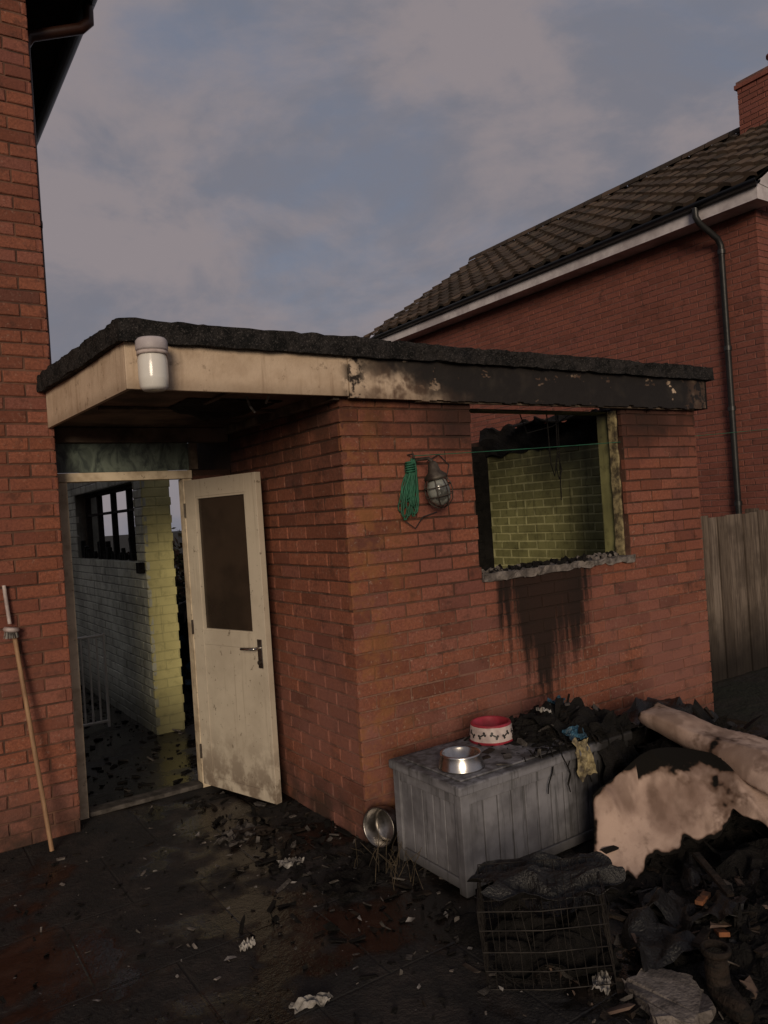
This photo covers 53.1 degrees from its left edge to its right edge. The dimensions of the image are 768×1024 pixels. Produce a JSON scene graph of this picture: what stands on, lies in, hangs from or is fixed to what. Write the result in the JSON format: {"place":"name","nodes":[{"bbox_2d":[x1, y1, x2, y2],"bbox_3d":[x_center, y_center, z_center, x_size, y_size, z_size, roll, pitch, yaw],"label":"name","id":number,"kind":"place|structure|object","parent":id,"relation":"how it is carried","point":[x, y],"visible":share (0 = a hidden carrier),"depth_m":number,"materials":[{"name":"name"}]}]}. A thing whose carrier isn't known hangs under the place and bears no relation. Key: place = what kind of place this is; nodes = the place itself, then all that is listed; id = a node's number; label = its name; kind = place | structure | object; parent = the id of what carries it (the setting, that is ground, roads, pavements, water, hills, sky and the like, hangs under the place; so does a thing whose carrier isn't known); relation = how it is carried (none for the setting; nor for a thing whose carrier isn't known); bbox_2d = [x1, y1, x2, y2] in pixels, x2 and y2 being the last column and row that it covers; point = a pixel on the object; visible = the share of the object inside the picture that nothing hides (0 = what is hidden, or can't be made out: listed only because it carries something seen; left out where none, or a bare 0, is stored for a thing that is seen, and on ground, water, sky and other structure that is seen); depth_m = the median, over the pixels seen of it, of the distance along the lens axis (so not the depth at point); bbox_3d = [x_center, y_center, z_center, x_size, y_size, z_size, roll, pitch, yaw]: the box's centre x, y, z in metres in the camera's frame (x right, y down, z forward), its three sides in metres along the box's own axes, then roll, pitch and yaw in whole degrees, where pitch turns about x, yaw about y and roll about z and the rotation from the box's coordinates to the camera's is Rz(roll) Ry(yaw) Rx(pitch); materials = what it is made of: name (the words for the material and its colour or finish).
{"place":"outdoors","nodes":[
{"label":"outdoors","id":0,"kind":"place"},
{"bbox_2d":[0,716,767,1023],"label":"patio","id":1,"kind":"structure","parent":0,"point":[194,992],"depth_m":3.13,"materials":[{"name":"black concrete"}]},
{"bbox_2d":[12,635,53,851],"bbox_3d":[-1.897,1.225,4.144,0.198,1.194,0.024,-4,0,22],"label":"handle","id":2,"kind":"object","parent":1,"relation":"on","point":[33,745],"visible":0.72,"depth_m":4.13,"materials":[{"name":"brown wood"}]},
{"bbox_2d":[0,0,80,852],"bbox_3d":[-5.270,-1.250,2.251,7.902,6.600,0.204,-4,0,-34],"label":"front wall","id":3,"kind":"structure","parent":1,"relation":"on","point":[31,549],"depth_m":4.29,"materials":[{"name":"brick"}]},
{"bbox_2d":[2,585,18,638],"bbox_3d":[-2.026,0.539,4.159,0.083,0.286,0.084,-4,0,-34],"label":"scrubbing brush","id":4,"kind":"object","parent":3,"relation":"attached to","point":[11,632],"visible":1,"depth_m":4.16,"materials":[{"name":"white plastic"}]},
{"bbox_2d":[26,0,78,113],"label":"soffit","id":5,"kind":"structure","parent":3,"relation":"attached to","point":[44,14],"depth_m":4.98,"materials":[{"name":"brown wood"}]},
{"bbox_2d":[28,3,93,364],"bbox_3d":[-1.980,-2.002,4.806,0.450,2.420,0.069,-4,0,-22],"label":"downpipe","id":6,"kind":"object","parent":3,"relation":"attached to","point":[85,24],"visible":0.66,"depth_m":4.76,"materials":[{"name":"brown plastic"}]},
{"bbox_3d":[-4.336,-4.400,4.552,4.360,2.560,3.150,-4,0,-34],"label":"roof","id":7,"kind":"object","parent":3,"relation":"on","visible":0},
{"bbox_2d":[35,0,83,124],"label":"eaves fascia","id":8,"kind":"structure","parent":7,"relation":"attached to","point":[62,48],"depth_m":5.35,"materials":[{"name":"brown wood"}]},
{"bbox_2d":[36,0,96,144],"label":"gutter","id":9,"kind":"object","parent":8,"relation":"attached to","point":[71,48],"visible":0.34,"depth_m":5.62,"materials":[{"name":"black plastic"}]},
{"bbox_2d":[214,820,259,846],"bbox_3d":[-0.787,1.740,4.140,0.198,0.044,0.321,-4,0,11],"label":"rag","id":10,"kind":"object","parent":1,"relation":"on","point":[243,826],"visible":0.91,"depth_m":4.12,"materials":[{"name":"grey fabric"}]},
{"bbox_2d":[239,937,254,951],"bbox_3d":[-0.543,1.718,3.050,0.064,0.048,0.036,-4,0,-43],"label":"crumpled paper","id":11,"kind":"object","parent":1,"relation":"on","point":[250,943],"visible":1,"depth_m":3.05,"materials":[{"name":"white paper"}]},
{"bbox_2d":[231,824,274,838],"bbox_3d":[-0.712,1.732,4.144,0.244,0.050,0.128,-4,0,-4],"label":"rag","id":12,"kind":"object","parent":1,"relation":"on","point":[263,830],"visible":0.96,"depth_m":4.15,"materials":[{"name":"brown fabric"}]},
{"bbox_2d":[5,800,556,1010],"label":"paper scraps","id":13,"kind":"object","parent":1,"relation":"on","point":[410,919],"visible":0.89,"depth_m":3.17,"materials":[{"name":"white paper"}]},
{"bbox_2d":[277,857,303,868],"bbox_3d":[-0.456,1.717,3.765,0.133,0.046,0.083,-4,0,-13],"label":"crumpled paper","id":14,"kind":"object","parent":1,"relation":"on","point":[287,863],"visible":0.99,"depth_m":3.76,"materials":[{"name":"white paper"}]},
{"bbox_2d":[289,992,332,1013],"bbox_3d":[-0.252,1.703,2.667,0.160,0.055,0.041,-4,0,-20],"label":"crumpled paper","id":15,"kind":"object","parent":1,"relation":"on","point":[320,999],"visible":1,"depth_m":2.66,"materials":[{"name":"white paper"}]},
{"bbox_2d":[0,788,632,1023],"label":"scattered ash bits","id":16,"kind":"object","parent":1,"relation":"on","point":[294,841],"visible":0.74,"depth_m":3.59,"materials":[{"name":"black wood"}]},
{"bbox_2d":[341,848,398,881],"bbox_3d":[-0.058,1.690,3.674,0.190,0.044,0.344,-4,0,25],"label":"rag","id":17,"kind":"object","parent":1,"relation":"on","point":[383,852],"visible":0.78,"depth_m":3.70,"materials":[{"name":"black fabric"}]},
{"bbox_2d":[352,842,391,857],"bbox_3d":[-0.055,1.690,3.850,0.241,0.053,0.150,-4,0,-56],"label":"rag","id":18,"kind":"object","parent":1,"relation":"on","point":[368,846],"visible":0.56,"depth_m":3.84,"materials":[{"name":"black fabric"}]},
{"bbox_2d":[363,806,396,847],"bbox_3d":[-0.003,1.579,3.886,0.194,0.194,0.120,-4,0,36],"label":"steel pan","id":19,"kind":"object","parent":18,"relation":"on","point":[384,817],"visible":0.88,"depth_m":3.92,"materials":[{"name":"silver metal"}]},
{"bbox_2d":[36,317,713,842],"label":"brick outbuilding","id":20,"kind":"structure","parent":1,"relation":"on","point":[526,579],"depth_m":4.47,"materials":[{"name":"red brick"}]},
{"bbox_2d":[135,336,168,391],"bbox_3d":[-0.989,-0.625,3.273,0.136,0.220,0.157,-4,0,-34],"label":"outdoor lamp","id":21,"kind":"object","parent":20,"relation":"attached to","point":[152,361],"visible":1,"depth_m":3.21,"materials":[{"name":"white glass"}]},
{"bbox_2d":[184,472,281,803],"bbox_3d":[-0.964,0.756,4.708,0.700,1.950,0.103,-4,0,40],"label":"door","id":22,"kind":"structure","parent":20,"relation":"attached to","point":[238,718],"depth_m":4.69,"materials":[{"name":"beige paint"}]},
{"bbox_2d":[183,504,201,757],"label":"hinges","id":23,"kind":"object","parent":22,"relation":"attached to","point":[192,623],"visible":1,"depth_m":4.93,"materials":[{"name":"metal"}]},
{"bbox_2d":[195,492,253,633],"bbox_3d":[-0.980,0.314,4.723,0.488,0.845,0.014,-4,0,40],"label":"glazing bead","id":24,"kind":"object","parent":22,"relation":"attached to","point":[201,570],"visible":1,"depth_m":4.87,"materials":[{"name":"beige paint"}]},
{"bbox_2d":[257,639,263,668],"bbox_3d":[-0.729,0.836,4.522,0.040,0.170,0.006,-4,0,40],"label":"handle plate","id":25,"kind":"object","parent":22,"relation":"attached to","point":[260,651],"visible":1,"depth_m":4.52,"materials":[{"name":"metal"}]},
{"bbox_2d":[403,455,453,528],"bbox_3d":[0.284,-0.119,4.141,0.346,0.406,0.212,-4,0,-34],"label":"wall lantern","id":26,"kind":"object","parent":20,"relation":"attached to","point":[437,488],"depth_m":4.07,"materials":[{"name":"grey glass"}]},
{"bbox_2d":[398,429,766,519],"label":"washing line","id":27,"kind":"object","parent":20,"relation":"attached to","point":[411,483],"visible":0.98,"depth_m":4.13,"materials":[{"name":"plastic"}]},
{"bbox_2d":[351,824,423,889],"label":"dead weeds","id":28,"kind":"object","parent":1,"relation":"on","point":[394,861],"visible":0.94,"depth_m":3.59,"materials":[{"name":"brown plant"}]},
{"bbox_2d":[388,730,631,897],"bbox_3d":[0.661,1.402,3.839,1.146,0.498,0.548,-4,0,-34],"label":"storage chest","id":29,"kind":"object","parent":1,"relation":"on","point":[457,828],"visible":0.68,"depth_m":3.56,"materials":[{"name":"grey paint"}]},
{"bbox_2d":[437,746,484,774],"bbox_3d":[0.354,1.139,3.542,0.220,0.068,0.220,-4,0,-34],"label":"metal dog bowl","id":30,"kind":"object","parent":29,"relation":"on","point":[458,760],"visible":1,"depth_m":3.48,"materials":[{"name":"silver metal"}]},
{"bbox_2d":[469,716,512,745],"bbox_3d":[0.547,1.113,3.925,0.232,0.094,0.232,-4,0,-34],"label":"pet bowl","id":31,"kind":"object","parent":29,"relation":"on","point":[490,730],"visible":0.99,"depth_m":3.85,"materials":[{"name":"white ceramic"}]},
{"bbox_2d":[455,693,626,764],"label":"heap fragments","id":32,"kind":"object","parent":29,"relation":"on","point":[559,706],"visible":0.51,"depth_m":3.89,"materials":[{"name":"brown wood"}]},
{"bbox_2d":[547,695,564,704],"bbox_3d":[0.937,1.029,4.190,0.108,0.071,0.066,-4,0,-34],"label":"blue wrapper","id":33,"kind":"object","parent":32,"relation":"on","point":[553,701],"visible":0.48,"depth_m":4.18,"materials":[{"name":"plastic"}]},
{"bbox_2d":[468,703,637,757],"bbox_3d":[0.882,1.082,4.017,0.710,0.118,0.540,-4,0,-34],"label":"charred heap","id":34,"kind":"object","parent":29,"relation":"on","point":[526,721],"visible":0.27,"depth_m":3.86,"materials":[{"name":"black"}]},
{"bbox_2d":[536,707,551,712],"bbox_3d":[0.835,1.038,4.000,0.080,0.064,0.054,-4,0,-34],"label":"crumpled paper","id":35,"kind":"object","parent":34,"relation":"on","point":[541,709],"visible":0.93,"depth_m":3.99,"materials":[{"name":"white paper"}]},
{"bbox_2d":[562,725,586,740],"bbox_3d":[0.940,1.090,3.778,0.115,0.063,0.081,-4,0,-34],"label":"blue wrapper","id":36,"kind":"object","parent":34,"relation":"on","point":[571,732],"visible":0.92,"depth_m":3.78,"materials":[{"name":"blue plastic"}]},
{"bbox_2d":[523,697,628,742],"bbox_3d":[0.996,1.080,3.982,0.449,0.142,0.413,-4,0,-34],"label":"burnt cloth","id":37,"kind":"object","parent":34,"relation":"on","point":[583,715],"visible":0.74,"depth_m":3.95,"materials":[{"name":"black fabric"}]},
{"bbox_2d":[544,721,623,793],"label":"burnt cables","id":38,"kind":"object","parent":34,"relation":"on","point":[569,778],"visible":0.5,"depth_m":3.70,"materials":[{"name":"black rubber"}]},
{"bbox_2d":[589,710,639,783],"bbox_3d":[1.179,1.204,3.865,0.356,0.408,0.160,-4,0,-34],"label":"burnt cloth","id":39,"kind":"object","parent":34,"relation":"on","point":[618,756],"visible":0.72,"depth_m":3.83,"materials":[{"name":"black fabric"}]},
{"bbox_2d":[598,709,647,732],"bbox_3d":[1.220,1.174,4.311,0.549,0.233,0.604,-4,0,-34],"label":"burnt cloth","id":40,"kind":"object","parent":34,"relation":"on","point":[604,711],"visible":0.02,"depth_m":4.12,"materials":[{"name":"black fabric"}]},
{"bbox_2d":[572,737,596,781],"bbox_3d":[0.967,1.188,3.713,0.135,0.211,0.051,-4,0,-29],"label":"yellow packet","id":41,"kind":"object","parent":29,"relation":"on","point":[586,763],"visible":1,"depth_m":3.71},
{"bbox_2d":[476,856,616,990],"bbox_3d":[0.585,1.493,2.797,0.454,0.297,0.312,-8,4,8],"label":"wire cage","id":42,"kind":"object","parent":1,"relation":"on","point":[480,910],"visible":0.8,"depth_m":2.67,"materials":[{"name":"black metal"}]},
{"bbox_2d":[467,851,625,901],"bbox_3d":[0.596,1.349,2.834,0.580,0.097,0.337,-4,0,8],"label":"burnt cloth","id":43,"kind":"object","parent":42,"relation":"in","point":[504,886],"visible":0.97,"depth_m":2.81,"materials":[{"name":"black fabric"}]},
{"bbox_2d":[484,899,624,980],"bbox_3d":[0.618,1.563,2.794,0.510,0.203,0.287,-4,0,1],"label":"burnt cloth","id":44,"kind":"object","parent":42,"relation":"in","point":[551,944],"visible":0.88,"depth_m":2.77,"materials":[{"name":"black fabric"}]},
{"bbox_2d":[592,970,611,994],"bbox_3d":[0.757,1.635,2.668,0.069,0.049,0.098,-4,0,27],"label":"crumpled paper","id":45,"kind":"object","parent":1,"relation":"on","point":[602,979],"visible":0.91,"depth_m":2.66,"materials":[{"name":"white paper"}]},
{"bbox_2d":[449,727,767,1023],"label":"burnt debris pile","id":46,"kind":"object","parent":1,"relation":"on","point":[465,926],"visible":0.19,"depth_m":3.08,"materials":[{"name":"black"}]},
{"bbox_2d":[607,852,733,950],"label":"timber offcuts","id":47,"kind":"object","parent":46,"relation":"on","point":[704,896],"visible":0.76,"depth_m":2.98,"materials":[{"name":"brown wood"}]},
{"bbox_2d":[618,903,736,971],"bbox_3d":[1.113,1.594,2.881,0.490,0.140,0.440,-4,0,-78],"label":"burnt cloth","id":48,"kind":"object","parent":46,"relation":"on","point":[658,944],"visible":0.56,"depth_m":2.83,"materials":[{"name":"black fabric"}]},
{"bbox_2d":[592,701,767,879],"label":"burnt carpet","id":49,"kind":"object","parent":46,"relation":"on","point":[704,782],"visible":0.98,"depth_m":3.52,"materials":[{"name":"beige carpet"}]},
{"bbox_2d":[642,852,761,930],"bbox_3d":[1.305,1.575,3.145,0.686,0.197,0.406,-4,0,-52],"label":"burnt cloth","id":50,"kind":"object","parent":46,"relation":"on","point":[671,909],"visible":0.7,"depth_m":3.02,"materials":[{"name":"black fabric"}]},
{"bbox_2d":[699,939,753,1023],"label":"burnt boot","id":51,"kind":"object","parent":46,"relation":"on","point":[729,1000],"visible":1,"depth_m":2.50,"materials":[{"name":"black leather"}]},
{"bbox_2d":[704,838,767,879],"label":"burnt cloth","id":52,"kind":"object","parent":46,"relation":"on","point":[739,856],"visible":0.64,"depth_m":3.29,"materials":[{"name":"black fabric"}]},
{"bbox_2d":[462,699,767,1023],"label":"charred rubble","id":53,"kind":"object","parent":1,"relation":"on","point":[747,988],"visible":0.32,"depth_m":2.89,"materials":[{"name":"brown wood"}]},
{"bbox_2d":[621,696,740,728],"bbox_3d":[1.675,1.182,4.374,0.834,0.235,0.535,-4,0,-55],"label":"burnt cloth","id":54,"kind":"object","parent":53,"relation":"on","point":[637,705],"visible":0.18,"depth_m":4.52,"materials":[{"name":"black fabric"}]},
{"bbox_2d":[616,966,714,1023],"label":"broken slab","id":55,"kind":"object","parent":1,"relation":"on","point":[678,997],"depth_m":2.54,"materials":[{"name":"concrete"}]},
{"bbox_2d":[37,0,767,535],"label":"sky","id":56,"kind":"structure","parent":0,"point":[306,166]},
{"bbox_2d":[105,531,767,725],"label":"ground","id":57,"kind":"structure","parent":0,"point":[743,697],"depth_m":6.42,"materials":[{"name":"soil"}]},
{"bbox_2d":[67,471,197,806],"bbox_3d":[-2.849,0.599,7.299,2.234,2.615,5.600,-4,0,-41],"label":"side passage","id":58,"kind":"object","parent":57,"relation":"on","point":[127,605],"visible":0.53,"depth_m":6.40,"materials":[{"name":"white paint"}]},
{"bbox_2d":[77,633,110,726],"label":"safety gate","id":59,"kind":"structure","parent":58,"relation":"on","point":[101,721],"depth_m":6.59,"materials":[{"name":"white metal"}]},
{"bbox_2d":[85,484,135,558],"bbox_3d":[-2.600,0.112,7.440,0.050,0.675,2.184,-4,0,-34],"label":"passage window frame","id":60,"kind":"structure","parent":58,"relation":"in","point":[114,512],"depth_m":7.45,"materials":[{"name":"brown wood"}]},
{"bbox_2d":[127,527,185,598],"bbox_3d":[-2.912,1.087,12.239,4.180,1.746,1.417,-4,0,-34],"label":"hedge","id":61,"kind":"object","parent":57,"relation":"on","point":[178,560],"visible":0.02,"depth_m":11.81,"materials":[{"name":"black plant"}]},
{"bbox_2d":[176,596,192,693],"bbox_3d":[-1.798,1.343,7.936,1.505,1.035,1.258,-4,0,-34],"label":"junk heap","id":62,"kind":"object","parent":57,"relation":"on","point":[184,645],"visible":0.06,"depth_m":7.75,"materials":[{"name":"black"}]},
{"bbox_2d":[405,209,767,517],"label":"side wall","id":63,"kind":"structure","parent":57,"relation":"on","point":[660,303],"depth_m":9.43,"materials":[{"name":"brick"}]},
{"bbox_2d":[395,198,767,342],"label":"eaves soffit","id":64,"kind":"structure","parent":63,"relation":"on","point":[727,215],"depth_m":10.24,"materials":[{"name":"white plastic"}]},
{"bbox_2d":[371,177,759,338],"bbox_3d":[1.795,-3.375,11.426,0.110,0.055,7.850,-4,0,-34],"label":"gutter","id":65,"kind":"object","parent":64,"relation":"attached to","point":[685,209],"visible":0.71,"depth_m":10.01,"materials":[{"name":"black plastic"}]},
{"bbox_2d":[373,132,767,336],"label":"roof underlay","id":66,"kind":"object","parent":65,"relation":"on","point":[761,171],"visible":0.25,"depth_m":10.51,"materials":[{"name":"black"}]},
{"bbox_2d":[363,119,767,337],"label":"roof slope","id":67,"kind":"structure","parent":66,"relation":"on","point":[492,265],"depth_m":11.33,"materials":[{"name":"tile"}]},
{"bbox_2d":[756,172,767,200],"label":"bargeboard","id":68,"kind":"object","parent":67,"relation":"attached to","point":[762,189],"visible":1,"depth_m":8.30,"materials":[{"name":"white paint"}]},
{"bbox_2d":[734,66,767,170],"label":"chimney","id":69,"kind":"object","parent":66,"relation":"on","point":[751,90],"visible":0.5,"depth_m":10.97,"materials":[{"name":"brick"}]},
{"bbox_2d":[380,185,757,340],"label":"eaves fascia","id":70,"kind":"structure","parent":64,"relation":"attached to","point":[732,201],"depth_m":10.11,"materials":[{"name":"white plastic"}]},
{"bbox_2d":[692,207,741,513],"bbox_3d":[3.882,-1.052,8.848,0.416,4.880,0.073,-4,0,-20],"label":"downpipe","id":71,"kind":"object","parent":63,"relation":"attached to","point":[706,229],"visible":0.82,"depth_m":8.88,"materials":[{"name":"black plastic"}]},
{"bbox_2d":[717,249,742,505],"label":"pipe collars","id":72,"kind":"object","parent":71,"relation":"attached to","point":[731,408],"visible":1,"depth_m":8.87,"materials":[{"name":"black plastic"}]},
{"bbox_2d":[700,508,767,682],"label":"wooden fence","id":73,"kind":"object","parent":57,"relation":"on","point":[735,550],"visible":0.51,"depth_m":6.90,"materials":[{"name":"brown wood"}]},
{"bbox_2d":[753,205,767,416],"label":"gable wall","id":74,"kind":"structure","parent":57,"relation":"on","point":[761,213],"depth_m":8.63,"materials":[{"name":"brick"}]},
{"bbox_2d":[523,135,767,237],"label":"roof slope rear","id":75,"kind":"structure","parent":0,"point":[761,175],"depth_m":11.96,"materials":[{"name":"tile"}]},
{"bbox_2d":[469,127,739,260],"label":"ridge tiles","id":76,"kind":"object","parent":75,"relation":"on","point":[707,145],"visible":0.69,"depth_m":13.20,"materials":[{"name":"brown tile"}]}
]}

